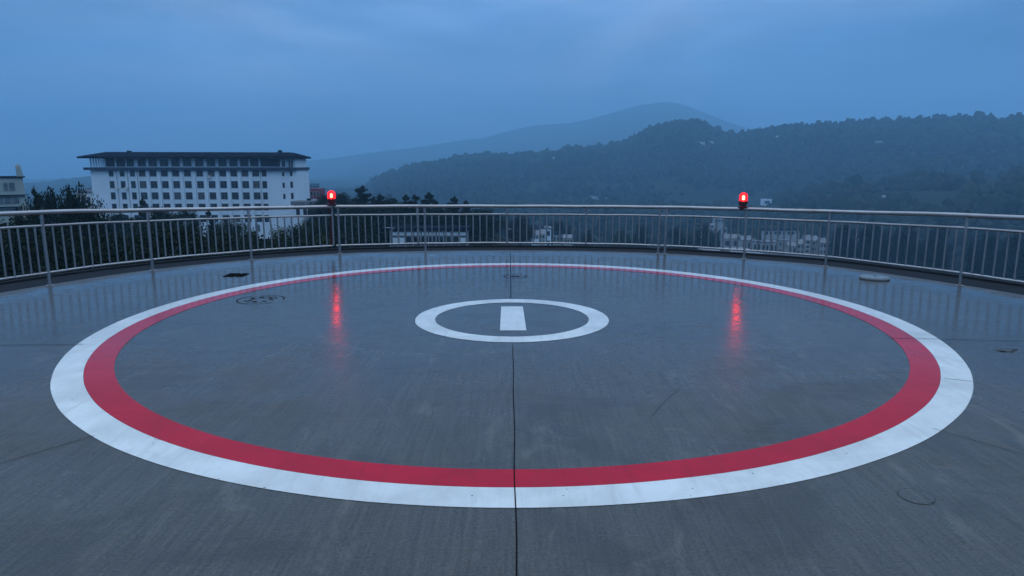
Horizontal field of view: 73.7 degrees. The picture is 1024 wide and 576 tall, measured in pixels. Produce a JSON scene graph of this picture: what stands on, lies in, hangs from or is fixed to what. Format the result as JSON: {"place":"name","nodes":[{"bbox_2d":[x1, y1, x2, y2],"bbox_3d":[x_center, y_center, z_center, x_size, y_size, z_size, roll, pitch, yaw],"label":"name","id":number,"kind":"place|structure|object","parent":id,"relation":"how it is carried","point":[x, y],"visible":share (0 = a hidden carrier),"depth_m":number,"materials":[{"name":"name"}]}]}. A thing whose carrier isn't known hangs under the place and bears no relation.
{"place":"outdoors","nodes":[
{"label":"outdoors","id":0,"kind":"place"},
{"bbox_2d":[0,164,28,225],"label":"apartment house","id":1,"kind":"structure","parent":0,"point":[12,195],"depth_m":115.80,"materials":[{"name":"beige paint"}]},
{"bbox_2d":[4,196,11,203],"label":"window","id":2,"kind":"structure","parent":1,"relation":"in","point":[7,200],"depth_m":115.47,"materials":[{"name":"black glass"}]},
{"bbox_2d":[8,182,15,190],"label":"window","id":3,"kind":"structure","parent":1,"relation":"in","point":[11,184],"depth_m":115.52,"materials":[{"name":"black glass"}]},
{"bbox_2d":[11,196,19,203],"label":"window","id":4,"kind":"structure","parent":1,"relation":"in","point":[15,199],"depth_m":116.12,"materials":[{"name":"black glass"}]},
{"bbox_2d":[0,245,1023,294],"bbox_3d":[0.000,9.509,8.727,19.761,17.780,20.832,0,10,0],"label":"roof ledge","id":5,"kind":"object","parent":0,"point":[972,281],"visible":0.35,"depth_m":14.66,"materials":[{"name":"grey concrete"}]},
{"bbox_2d":[0,250,1023,575],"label":"helipad deck","id":6,"kind":"structure","parent":5,"relation":"on","point":[472,412],"depth_m":5.42,"materials":[{"name":"concrete"}]},
{"bbox_2d":[0,205,332,285],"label":"railing section","id":7,"kind":"object","parent":6,"relation":"on","point":[42,225],"visible":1,"depth_m":12.85,"materials":[{"name":"silver metal"}]},
{"bbox_2d":[327,190,336,245],"bbox_3d":[-4.028,-1.570,15.315,0.207,1.240,0.207,0,10,0],"label":"warning beacon","id":8,"kind":"object","parent":7,"relation":"attached to","point":[331,199],"visible":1,"depth_m":15.29,"materials":[{"name":"red paint"}]},
{"bbox_2d":[222,273,248,276],"bbox_3d":[-5.067,-0.241,12.542,0.370,0.011,0.340,0,10,0],"label":"floor drain","id":9,"kind":"object","parent":6,"relation":"on","point":[236,275],"visible":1,"depth_m":12.48,"materials":[{"name":"black metal"}]},
{"bbox_2d":[236,295,284,303],"bbox_3d":[-3.781,0.171,10.276,0.690,0.005,0.690,0,10,0],"label":"manhole cover","id":10,"kind":"object","parent":6,"relation":"on","point":[252,298],"visible":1,"depth_m":10.33,"materials":[{"name":"black metal"}]},
{"bbox_2d":[334,204,420,253],"bbox_3d":[-3.053,-1.359,15.638,1.926,1.111,0.145,-3,11,-14],"label":"railing section","id":11,"kind":"object","parent":6,"relation":"on","point":[417,214],"visible":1,"depth_m":15.62,"materials":[{"name":"silver metal"}]},
{"bbox_2d":[421,204,661,253],"bbox_3d":[0.650,-1.380,15.803,5.520,1.093,0.412,1,10,4],"label":"railing section","id":12,"kind":"object","parent":6,"relation":"on","point":[424,213],"visible":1,"depth_m":15.86,"materials":[{"name":"silver metal"}]},
{"bbox_2d":[660,206,1023,285],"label":"railing section","id":13,"kind":"object","parent":6,"relation":"on","point":[966,228],"visible":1,"depth_m":12.90,"materials":[{"name":"silver metal"}]},
{"bbox_2d":[738,192,747,209],"bbox_3d":[4.910,-1.848,14.490,0.207,0.374,0.207,0,10,0],"label":"warning beacon","id":14,"kind":"object","parent":13,"relation":"attached to","point":[743,203],"visible":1,"depth_m":14.43,"materials":[{"name":"red paint"}]},
{"bbox_2d":[859,274,889,280],"bbox_3d":[6.449,-0.193,12.142,0.500,0.060,0.500,0,10,0],"label":"round hatch","id":15,"kind":"object","parent":6,"relation":"on","point":[872,277],"visible":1,"depth_m":12.01,"materials":[{"name":"metal"}]},
{"bbox_2d":[897,488,935,503],"bbox_3d":[2.472,1.274,4.176,0.204,0.002,0.204,0,10,0],"label":"round manhole","id":16,"kind":"object","parent":6,"relation":"on","point":[915,496],"visible":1,"depth_m":4.17,"materials":[{"name":"metal"}]},
{"bbox_2d":[993,348,1017,351],"bbox_3d":[5.409,0.675,7.465,0.266,0.012,0.128,0,10,0],"label":"manhole cover","id":17,"kind":"object","parent":6,"relation":"on","point":[1006,349],"visible":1,"depth_m":7.47,"materials":[{"name":"metal"}]},
{"bbox_2d":[0,0,1023,178],"label":"sky","id":18,"kind":"structure","parent":0,"point":[315,79],"materials":[{"name":"blue"}]},
{"bbox_2d":[23,102,1023,278],"bbox_3d":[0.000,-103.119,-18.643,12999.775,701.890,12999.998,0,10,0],"label":"terrain","id":19,"kind":"structure","parent":0,"point":[350,171],"depth_m":4141.45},
{"bbox_2d":[0,201,44,277],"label":"broadleaf tree","id":20,"kind":"object","parent":19,"relation":"on","point":[17,219],"visible":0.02,"depth_m":59.31,"materials":[{"name":"green plant"}]},
{"bbox_2d":[26,186,42,221],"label":"pine tree","id":21,"kind":"object","parent":19,"relation":"on","point":[32,192],"visible":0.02,"depth_m":71.42,"materials":[{"name":"green plant"}]},
{"bbox_2d":[23,185,74,257],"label":"broadleaf tree","id":22,"kind":"object","parent":19,"relation":"on","point":[49,202],"visible":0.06,"depth_m":68.57,"materials":[{"name":"green plant"}]},
{"bbox_2d":[52,181,112,264],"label":"broadleaf tree","id":23,"kind":"object","parent":19,"relation":"on","point":[80,217],"visible":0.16,"depth_m":67.58,"materials":[{"name":"green plant"}]},
{"bbox_2d":[75,188,93,208],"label":"building","id":24,"kind":"structure","parent":19,"relation":"on","point":[89,194],"depth_m":228.34,"materials":[{"name":"white paint"}]},
{"bbox_2d":[105,213,142,263],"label":"broadleaf tree","id":25,"kind":"object","parent":19,"relation":"on","point":[119,217],"visible":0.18,"depth_m":118.24,"materials":[{"name":"green plant"}]},
{"bbox_2d":[138,197,145,231],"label":"pine tree","id":26,"kind":"object","parent":19,"relation":"on","point":[142,202],"visible":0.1,"depth_m":139.03,"materials":[{"name":"green plant"}]},
{"bbox_2d":[140,206,181,234],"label":"broadleaf tree","id":27,"kind":"object","parent":19,"relation":"on","point":[159,214],"visible":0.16,"depth_m":137.68,"materials":[{"name":"green plant"}]},
{"bbox_2d":[170,211,205,237],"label":"broadleaf tree","id":28,"kind":"object","parent":19,"relation":"on","point":[188,214],"visible":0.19,"depth_m":139.02,"materials":[{"name":"green plant"}]},
{"bbox_2d":[77,150,310,238],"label":"office block","id":29,"kind":"structure","parent":19,"relation":"on","point":[125,180],"depth_m":182.96,"materials":[{"name":"paint"}]},
{"bbox_2d":[137,159,145,166],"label":"window","id":30,"kind":"structure","parent":29,"relation":"in","point":[141,162],"depth_m":182.41,"materials":[{"name":"black glass"}]},
{"bbox_2d":[148,159,156,166],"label":"window","id":31,"kind":"structure","parent":29,"relation":"in","point":[152,162],"depth_m":182.41,"materials":[{"name":"black glass"}]},
{"bbox_2d":[159,159,168,166],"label":"window","id":32,"kind":"structure","parent":29,"relation":"in","point":[163,162],"depth_m":182.43,"materials":[{"name":"black glass"}]},
{"bbox_2d":[171,159,179,166],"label":"window","id":33,"kind":"structure","parent":29,"relation":"in","point":[174,162],"depth_m":182.45,"materials":[{"name":"black glass"}]},
{"bbox_2d":[184,170,190,176],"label":"window","id":34,"kind":"structure","parent":29,"relation":"in","point":[187,173],"depth_m":182.45,"materials":[{"name":"black glass"}]},
{"bbox_2d":[183,159,191,166],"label":"window","id":35,"kind":"structure","parent":29,"relation":"in","point":[186,162],"depth_m":182.45,"materials":[{"name":"black glass"}]},
{"bbox_2d":[196,170,202,176],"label":"window","id":36,"kind":"structure","parent":29,"relation":"in","point":[199,173],"depth_m":182.45,"materials":[{"name":"black glass"}]},
{"bbox_2d":[195,159,203,166],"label":"window","id":37,"kind":"structure","parent":29,"relation":"in","point":[198,162],"depth_m":182.45,"materials":[{"name":"black glass"}]},
{"bbox_2d":[197,181,203,187],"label":"window","id":38,"kind":"structure","parent":29,"relation":"in","point":[200,184],"depth_m":182.95,"materials":[{"name":"black glass"}]},
{"bbox_2d":[206,159,214,166],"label":"window","id":39,"kind":"structure","parent":29,"relation":"in","point":[210,162],"depth_m":182.41,"materials":[{"name":"black glass"}]},
{"bbox_2d":[218,159,226,166],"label":"window","id":40,"kind":"structure","parent":29,"relation":"in","point":[221,162],"depth_m":182.45,"materials":[{"name":"black glass"}]},
{"bbox_2d":[220,181,226,187],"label":"window","id":41,"kind":"structure","parent":29,"relation":"in","point":[223,184],"depth_m":182.95,"materials":[{"name":"black glass"}]},
{"bbox_2d":[229,159,237,166],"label":"window","id":42,"kind":"structure","parent":29,"relation":"in","point":[232,162],"depth_m":182.45,"materials":[{"name":"black glass"}]},
{"bbox_2d":[231,181,237,187],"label":"window","id":43,"kind":"structure","parent":29,"relation":"in","point":[234,184],"depth_m":182.95,"materials":[{"name":"black glass"}]},
{"bbox_2d":[240,159,248,166],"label":"window","id":44,"kind":"structure","parent":29,"relation":"in","point":[243,162],"depth_m":182.45,"materials":[{"name":"black glass"}]},
{"bbox_2d":[243,192,249,198],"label":"window","id":45,"kind":"structure","parent":29,"relation":"in","point":[246,195],"depth_m":183.48,"materials":[{"name":"black glass"}]},
{"bbox_2d":[250,159,258,166],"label":"window","id":46,"kind":"structure","parent":29,"relation":"in","point":[253,162],"depth_m":182.45,"materials":[{"name":"black glass"}]},
{"bbox_2d":[253,181,259,187],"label":"window","id":47,"kind":"structure","parent":29,"relation":"in","point":[256,184],"depth_m":182.95,"materials":[{"name":"black glass"}]},
{"bbox_2d":[205,211,215,235],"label":"pine tree","id":48,"kind":"object","parent":19,"relation":"on","point":[208,214],"visible":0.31,"depth_m":145.37,"materials":[{"name":"green plant"}]},
{"bbox_2d":[206,216,247,242],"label":"broadleaf tree","id":49,"kind":"object","parent":19,"relation":"on","point":[225,226],"visible":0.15,"depth_m":119.61,"materials":[{"name":"green plant"}]},
{"bbox_2d":[0,204,496,281],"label":"thicket","id":50,"kind":"object","parent":19,"relation":"on","point":[69,252],"visible":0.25,"depth_m":44.46,"materials":[{"name":"green plant"}]},
{"bbox_2d":[231,225,277,246],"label":"broadleaf tree","id":51,"kind":"object","parent":19,"relation":"on","point":[253,233],"visible":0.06,"depth_m":89.54,"materials":[{"name":"green plant"}]},
{"bbox_2d":[267,224,290,244],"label":"broadleaf tree","id":52,"kind":"object","parent":19,"relation":"on","point":[282,234],"visible":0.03,"depth_m":90.15,"materials":[{"name":"green plant"}]},
{"bbox_2d":[290,198,317,228],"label":"annex","id":53,"kind":"object","parent":19,"relation":"on","point":[300,203],"visible":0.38,"depth_m":177.24,"materials":[{"name":"white concrete"}]},
{"bbox_2d":[286,220,327,240],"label":"broadleaf tree","id":54,"kind":"object","parent":19,"relation":"on","point":[302,229],"visible":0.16,"depth_m":108.89,"materials":[{"name":"green plant"}]},
{"bbox_2d":[310,184,324,199],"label":"red building","id":55,"kind":"structure","parent":19,"relation":"on","point":[316,193],"depth_m":203.24,"materials":[{"name":"grey brick"}]},
{"bbox_2d":[307,233,331,248],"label":"broadleaf tree","id":56,"kind":"object","parent":19,"relation":"on","point":[324,238],"depth_m":84.14,"materials":[{"name":"green plant"}]},
{"bbox_2d":[300,194,343,228],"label":"broadleaf tree","id":57,"kind":"object","parent":19,"relation":"on","point":[322,201],"visible":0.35,"depth_m":169.26,"materials":[{"name":"green plant"}]},
{"bbox_2d":[321,192,359,229],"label":"broadleaf tree","id":58,"kind":"object","parent":19,"relation":"on","point":[340,198],"visible":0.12,"depth_m":172.71,"materials":[{"name":"green plant"}]},
{"bbox_2d":[340,184,380,232],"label":"pine tree","id":59,"kind":"object","parent":19,"relation":"on","point":[362,197],"visible":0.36,"depth_m":169.97,"materials":[{"name":"green plant"}]},
{"bbox_2d":[372,194,393,236],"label":"pine tree","id":60,"kind":"object","parent":19,"relation":"on","point":[379,199],"visible":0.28,"depth_m":171.24,"materials":[{"name":"green plant"}]},
{"bbox_2d":[383,196,411,225],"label":"broadleaf tree","id":61,"kind":"object","parent":19,"relation":"on","point":[392,201],"visible":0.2,"depth_m":174.07,"materials":[{"name":"green plant"}]},
{"bbox_2d":[389,194,415,230],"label":"pine tree","id":62,"kind":"object","parent":19,"relation":"on","point":[405,198],"visible":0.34,"depth_m":171.91,"materials":[{"name":"green plant"}]},
{"bbox_2d":[409,194,420,213],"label":"pine tree","id":63,"kind":"object","parent":19,"relation":"on","point":[415,198],"visible":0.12,"depth_m":176.39,"materials":[{"name":"green plant"}]},
{"bbox_2d":[386,225,470,246],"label":"building","id":64,"kind":"structure","parent":19,"relation":"on","point":[435,233],"depth_m":150.42,"materials":[{"name":"tile"}]},
{"bbox_2d":[410,191,446,224],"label":"pine tree","id":65,"kind":"object","parent":19,"relation":"on","point":[428,199],"visible":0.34,"depth_m":170.12,"materials":[{"name":"green plant"}]},
{"bbox_2d":[432,199,446,219],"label":"pine tree","id":66,"kind":"object","parent":19,"relation":"on","point":[436,210],"visible":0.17,"depth_m":173.80,"materials":[{"name":"green plant"}]},
{"bbox_2d":[441,195,470,234],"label":"pine tree","id":67,"kind":"object","parent":19,"relation":"on","point":[454,199],"visible":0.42,"depth_m":170.18,"materials":[{"name":"green plant"}]},
{"bbox_2d":[461,208,504,237],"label":"broadleaf tree","id":68,"kind":"object","parent":19,"relation":"on","point":[489,225],"visible":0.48,"depth_m":172.52,"materials":[{"name":"green plant"}]},
{"bbox_2d":[488,215,511,232],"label":"broadleaf tree","id":69,"kind":"object","parent":19,"relation":"on","point":[503,223],"visible":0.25,"depth_m":229.06,"materials":[{"name":"green plant"}]},
{"bbox_2d":[502,215,536,244],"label":"broadleaf tree","id":70,"kind":"object","parent":19,"relation":"on","point":[523,231],"visible":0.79,"depth_m":247.98,"materials":[{"name":"green plant"}]},
{"bbox_2d":[532,230,538,244],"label":"house","id":71,"kind":"structure","parent":19,"relation":"on","point":[537,236],"depth_m":301.08,"materials":[{"name":"white concrete"}]},
{"bbox_2d":[538,229,544,244],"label":"house","id":72,"kind":"structure","parent":19,"relation":"on","point":[542,235],"depth_m":307.10,"materials":[{"name":"white concrete"}]},
{"bbox_2d":[544,224,551,244],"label":"house","id":73,"kind":"structure","parent":19,"relation":"on","point":[549,228],"depth_m":298.83,"materials":[{"name":"white concrete"}]},
{"bbox_2d":[553,230,562,245],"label":"house","id":74,"kind":"structure","parent":19,"relation":"on","point":[556,235],"depth_m":321.23,"materials":[{"name":"grey concrete"}]},
{"bbox_2d":[549,221,571,245],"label":"broadleaf tree","id":75,"kind":"object","parent":19,"relation":"on","point":[562,228],"visible":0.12,"depth_m":330.33,"materials":[{"name":"green plant"}]},
{"bbox_2d":[562,234,572,245],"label":"house","id":76,"kind":"structure","parent":19,"relation":"on","point":[569,237],"depth_m":316.46,"materials":[{"name":"white concrete"}]},
{"bbox_2d":[577,227,593,245],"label":"broadleaf tree","id":77,"kind":"object","parent":19,"relation":"on","point":[589,239],"visible":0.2,"depth_m":309.58,"materials":[{"name":"green plant"}]},
{"bbox_2d":[611,228,633,246],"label":"broadleaf tree","id":78,"kind":"object","parent":19,"relation":"on","point":[622,237],"visible":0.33,"depth_m":329.66,"materials":[{"name":"green plant"}]},
{"bbox_2d":[628,223,651,247],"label":"broadleaf tree","id":79,"kind":"object","parent":19,"relation":"on","point":[641,239],"visible":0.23,"depth_m":340.68,"materials":[{"name":"green plant"}]},
{"bbox_2d":[309,111,1023,271],"bbox_3d":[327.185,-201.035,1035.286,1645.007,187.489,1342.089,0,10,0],"label":"forest","id":80,"kind":"object","parent":19,"relation":"on","point":[812,166],"visible":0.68,"depth_m":1140.32,"materials":[{"name":"green plant"}]},
{"bbox_2d":[667,228,692,248],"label":"broadleaf tree","id":81,"kind":"object","parent":19,"relation":"on","point":[676,239],"visible":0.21,"depth_m":339.70,"materials":[{"name":"green plant"}]},
{"bbox_2d":[687,223,721,249],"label":"broadleaf tree","id":82,"kind":"object","parent":19,"relation":"on","point":[704,237],"visible":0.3,"depth_m":349.00,"materials":[{"name":"green plant"}]},
{"bbox_2d":[712,218,722,232],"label":"village house","id":83,"kind":"structure","parent":19,"relation":"on","point":[720,223],"depth_m":599.64,"materials":[{"name":"white concrete"}]},
{"bbox_2d":[697,247,761,253],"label":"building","id":84,"kind":"structure","parent":19,"relation":"on","point":[729,250],"depth_m":206.11,"materials":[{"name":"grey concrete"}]},
{"bbox_2d":[720,234,739,246],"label":"village house","id":85,"kind":"structure","parent":19,"relation":"on","point":[733,240],"depth_m":373.62,"materials":[{"name":"white concrete"}]},
{"bbox_2d":[739,236,750,248],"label":"village house","id":86,"kind":"structure","parent":19,"relation":"on","point":[741,240],"depth_m":361.85,"materials":[{"name":"white concrete"}]},
{"bbox_2d":[749,238,759,249],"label":"village house","id":87,"kind":"structure","parent":19,"relation":"on","point":[754,243],"depth_m":353.90,"materials":[{"name":"white concrete"}]},
{"bbox_2d":[759,239,769,253],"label":"village house","id":88,"kind":"structure","parent":19,"relation":"on","point":[766,245],"depth_m":351.85,"materials":[{"name":"white concrete"}]},
{"bbox_2d":[760,198,771,205],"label":"square building","id":89,"kind":"structure","parent":19,"relation":"on","point":[764,201],"depth_m":950.47,"materials":[{"name":"white concrete"}]},
{"bbox_2d":[517,221,1023,275],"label":"valley wood","id":90,"kind":"object","parent":19,"relation":"on","point":[957,260],"depth_m":440.63,"materials":[{"name":"green plant"}]},
{"bbox_2d":[766,239,778,254],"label":"village house","id":91,"kind":"structure","parent":19,"relation":"on","point":[773,246],"depth_m":358.02,"materials":[{"name":"white concrete"}]},
{"bbox_2d":[761,228,800,241],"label":"village hall","id":92,"kind":"structure","parent":19,"relation":"on","point":[781,233],"depth_m":431.09,"materials":[{"name":"white concrete"}]},
{"bbox_2d":[775,237,788,254],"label":"village house","id":93,"kind":"structure","parent":19,"relation":"on","point":[780,245],"depth_m":364.01,"materials":[{"name":"white concrete"}]},
{"bbox_2d":[784,242,795,255],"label":"village house","id":94,"kind":"structure","parent":19,"relation":"on","point":[793,247],"depth_m":352.59,"materials":[{"name":"white paint"}]},
{"bbox_2d":[793,239,803,256],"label":"village house","id":95,"kind":"structure","parent":19,"relation":"on","point":[800,246],"depth_m":360.22,"materials":[{"name":"white paint"}]},
{"bbox_2d":[801,235,810,256],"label":"village house","id":96,"kind":"structure","parent":19,"relation":"on","point":[807,244],"depth_m":368.08,"materials":[{"name":"white concrete"}]},
{"bbox_2d":[810,236,817,257],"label":"village house","id":97,"kind":"structure","parent":19,"relation":"on","point":[815,238],"depth_m":374.02,"materials":[{"name":"white concrete"}]},
{"bbox_2d":[815,238,825,258],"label":"village house","id":98,"kind":"structure","parent":19,"relation":"on","point":[822,246],"depth_m":366.45,"materials":[{"name":"white paint"}]},
{"bbox_2d":[829,224,860,261],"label":"broadleaf tree","id":99,"kind":"object","parent":19,"relation":"on","point":[844,244],"visible":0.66,"depth_m":328.77,"materials":[{"name":"green plant"}]},
{"bbox_2d":[856,217,894,265],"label":"broadleaf tree","id":100,"kind":"object","parent":19,"relation":"on","point":[875,250],"visible":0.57,"depth_m":319.56,"materials":[{"name":"green plant"}]},
{"bbox_2d":[889,226,921,268],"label":"broadleaf tree","id":101,"kind":"object","parent":19,"relation":"on","point":[902,248],"visible":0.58,"depth_m":328.65,"materials":[{"name":"green plant"}]},
{"bbox_2d":[914,221,956,273],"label":"broadleaf tree","id":102,"kind":"object","parent":19,"relation":"on","point":[939,251],"visible":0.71,"depth_m":309.92,"materials":[{"name":"green plant"}]},
{"bbox_2d":[961,232,1002,279],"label":"broadleaf tree","id":103,"kind":"object","parent":19,"relation":"on","point":[989,258],"visible":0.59,"depth_m":300.70,"materials":[{"name":"green plant"}]},
{"bbox_2d":[986,233,1023,282],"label":"broadleaf tree","id":104,"kind":"object","parent":19,"relation":"on","point":[1012,253],"visible":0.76,"depth_m":290.09,"materials":[{"name":"green plant"}]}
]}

